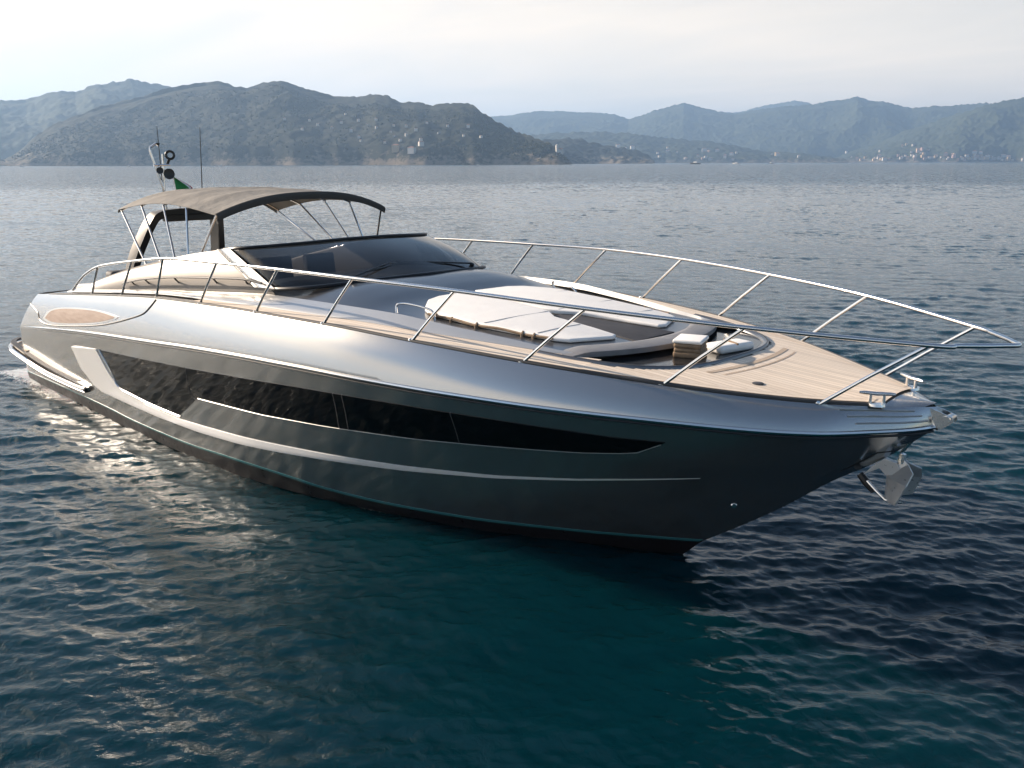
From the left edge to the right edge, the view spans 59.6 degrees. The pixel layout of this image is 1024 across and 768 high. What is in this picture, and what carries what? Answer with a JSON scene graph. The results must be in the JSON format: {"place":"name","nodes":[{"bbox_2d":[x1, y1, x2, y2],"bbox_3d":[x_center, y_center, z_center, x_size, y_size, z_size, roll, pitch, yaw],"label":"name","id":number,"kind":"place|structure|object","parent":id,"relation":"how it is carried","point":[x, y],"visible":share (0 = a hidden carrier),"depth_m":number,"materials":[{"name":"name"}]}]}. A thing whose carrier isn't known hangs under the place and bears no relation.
{"place":"outdoors","nodes":[
{"label":"outdoors","id":0,"kind":"place"},
{"bbox_2d":[0,78,169,159],"bbox_3d":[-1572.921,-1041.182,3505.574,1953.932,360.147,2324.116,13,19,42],"label":"hills","id":1,"kind":"structure","parent":0,"point":[23,122],"depth_m":3430.43,"materials":[{"name":"green plant"}]},
{"bbox_2d":[0,81,571,165],"bbox_3d":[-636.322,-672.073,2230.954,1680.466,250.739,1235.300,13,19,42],"label":"hills","id":2,"kind":"structure","parent":0,"point":[379,152],"depth_m":2106.33,"materials":[{"name":"green plant"}]},
{"bbox_2d":[3,84,566,161],"bbox_3d":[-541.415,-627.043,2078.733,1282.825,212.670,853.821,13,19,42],"label":"woodland","id":3,"kind":"object","parent":2,"relation":"on","point":[502,132],"visible":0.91,"depth_m":2150.13,"materials":[{"name":"green plant"}]},
{"bbox_2d":[392,144,399,152],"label":"house","id":4,"kind":"structure","parent":2,"relation":"on","point":[395,148],"depth_m":1919.56,"materials":[{"name":"beige"}]},
{"bbox_2d":[407,147,415,153],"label":"house","id":5,"kind":"structure","parent":2,"relation":"on","point":[411,150],"depth_m":1890.49,"materials":[{"name":"beige"}]},
{"bbox_2d":[418,141,423,145],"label":"house","id":6,"kind":"structure","parent":2,"relation":"on","point":[420,143],"depth_m":1904.75,"materials":[{"name":"beige"}]},
{"bbox_2d":[555,144,562,154],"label":"villa","id":7,"kind":"object","parent":2,"relation":"on","point":[557,149],"visible":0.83,"depth_m":1907.05,"materials":[{"name":"beige"}]},
{"bbox_2d":[0,162,1023,767],"bbox_3d":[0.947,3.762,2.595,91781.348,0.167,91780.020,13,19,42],"label":"water","id":8,"kind":"structure","parent":0,"point":[162,606],"depth_m":9.82,"materials":[{"name":"blue liquid"}]},
{"bbox_2d":[8,127,1021,553],"bbox_3d":[-2.538,-1.024,13.699,18.510,5.880,4.946,13,19,42],"label":"motor yacht","id":9,"kind":"object","parent":8,"relation":"on","point":[346,369],"visible":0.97,"depth_m":10.07,"materials":[{"name":"grey paint"}]},
{"bbox_2d":[174,177,191,189],"bbox_3d":[-6.056,-3.597,16.539,0.084,0.480,0.414,11,18,39],"label":"flag","id":10,"kind":"object","parent":9,"relation":"attached to","point":[179,184],"visible":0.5,"depth_m":16.48,"materials":[{"name":"green fabric"}]},
{"bbox_2d":[98,349,664,453],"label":"hull window","id":11,"kind":"structure","parent":9,"relation":"in","point":[172,388],"depth_m":10.39,"materials":[{"name":"black glass"}]},
{"bbox_2d":[425,293,615,342],"bbox_3d":[0.014,-0.752,10.340,2.675,0.283,1.229,13,19,42],"label":"sun cushion","id":12,"kind":"object","parent":9,"relation":"on","point":[511,317],"visible":0.85,"depth_m":10.20,"materials":[{"name":"white fabric"}]},
{"bbox_2d":[475,286,674,327],"bbox_3d":[0.904,-0.979,11.245,2.675,0.283,1.229,13,19,42],"label":"sun cushion","id":13,"kind":"object","parent":9,"relation":"on","point":[554,295],"visible":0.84,"depth_m":11.23,"materials":[{"name":"white fabric"}]},
{"bbox_2d":[673,334,708,358],"bbox_3d":[1.831,-0.386,9.166,0.300,0.190,0.360,6,15,23],"label":"folded cushion","id":14,"kind":"object","parent":9,"relation":"on","point":[691,346],"visible":0.92,"depth_m":9.03,"materials":[{"name":"white fabric"}]},
{"bbox_2d":[707,339,753,353],"bbox_3d":[2.292,-0.409,9.419,0.500,0.110,0.260,-9,16,-31],"label":"bow pillow","id":15,"kind":"object","parent":9,"relation":"on","point":[733,345],"visible":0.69,"depth_m":9.33,"materials":[{"name":"white fabric"}]},
{"bbox_2d":[857,442,921,505],"bbox_3d":[3.553,0.650,8.190,0.398,0.880,0.627,-6,15,-23],"label":"anchor","id":16,"kind":"object","parent":9,"relation":"hanging from","point":[903,475],"visible":0.93,"depth_m":8.17,"materials":[{"name":"silver metal"}]},
{"bbox_2d":[0,0,1023,118],"label":"sky","id":17,"kind":"structure","parent":0,"point":[629,59],"materials":[{"name":"white"}]},
{"bbox_2d":[542,137,654,163],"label":"hills","id":18,"kind":"structure","parent":0,"point":[579,151],"depth_m":2979.64,"materials":[{"name":"green plant"}]},
{"bbox_2d":[530,131,848,162],"bbox_3d":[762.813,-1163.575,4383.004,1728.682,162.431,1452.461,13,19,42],"label":"hills","id":19,"kind":"structure","parent":0,"point":[650,146],"depth_m":4293.13,"materials":[{"name":"green plant"}]},
{"bbox_2d":[491,96,991,157],"bbox_3d":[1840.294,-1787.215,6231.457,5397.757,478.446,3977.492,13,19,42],"label":"hills","id":20,"kind":"structure","parent":0,"point":[836,128],"depth_m":6151.71,"materials":[{"name":"green plant"}]},
{"bbox_2d":[725,100,812,113],"bbox_3d":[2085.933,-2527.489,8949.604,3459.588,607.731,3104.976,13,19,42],"label":"hills","id":21,"kind":"structure","parent":0,"point":[794,103],"depth_m":8977.79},
{"bbox_2d":[837,97,1023,161],"bbox_3d":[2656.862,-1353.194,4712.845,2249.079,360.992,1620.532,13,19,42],"label":"hills","id":22,"kind":"structure","parent":0,"point":[995,129],"depth_m":4594.16,"materials":[{"name":"green plant"}]}
]}

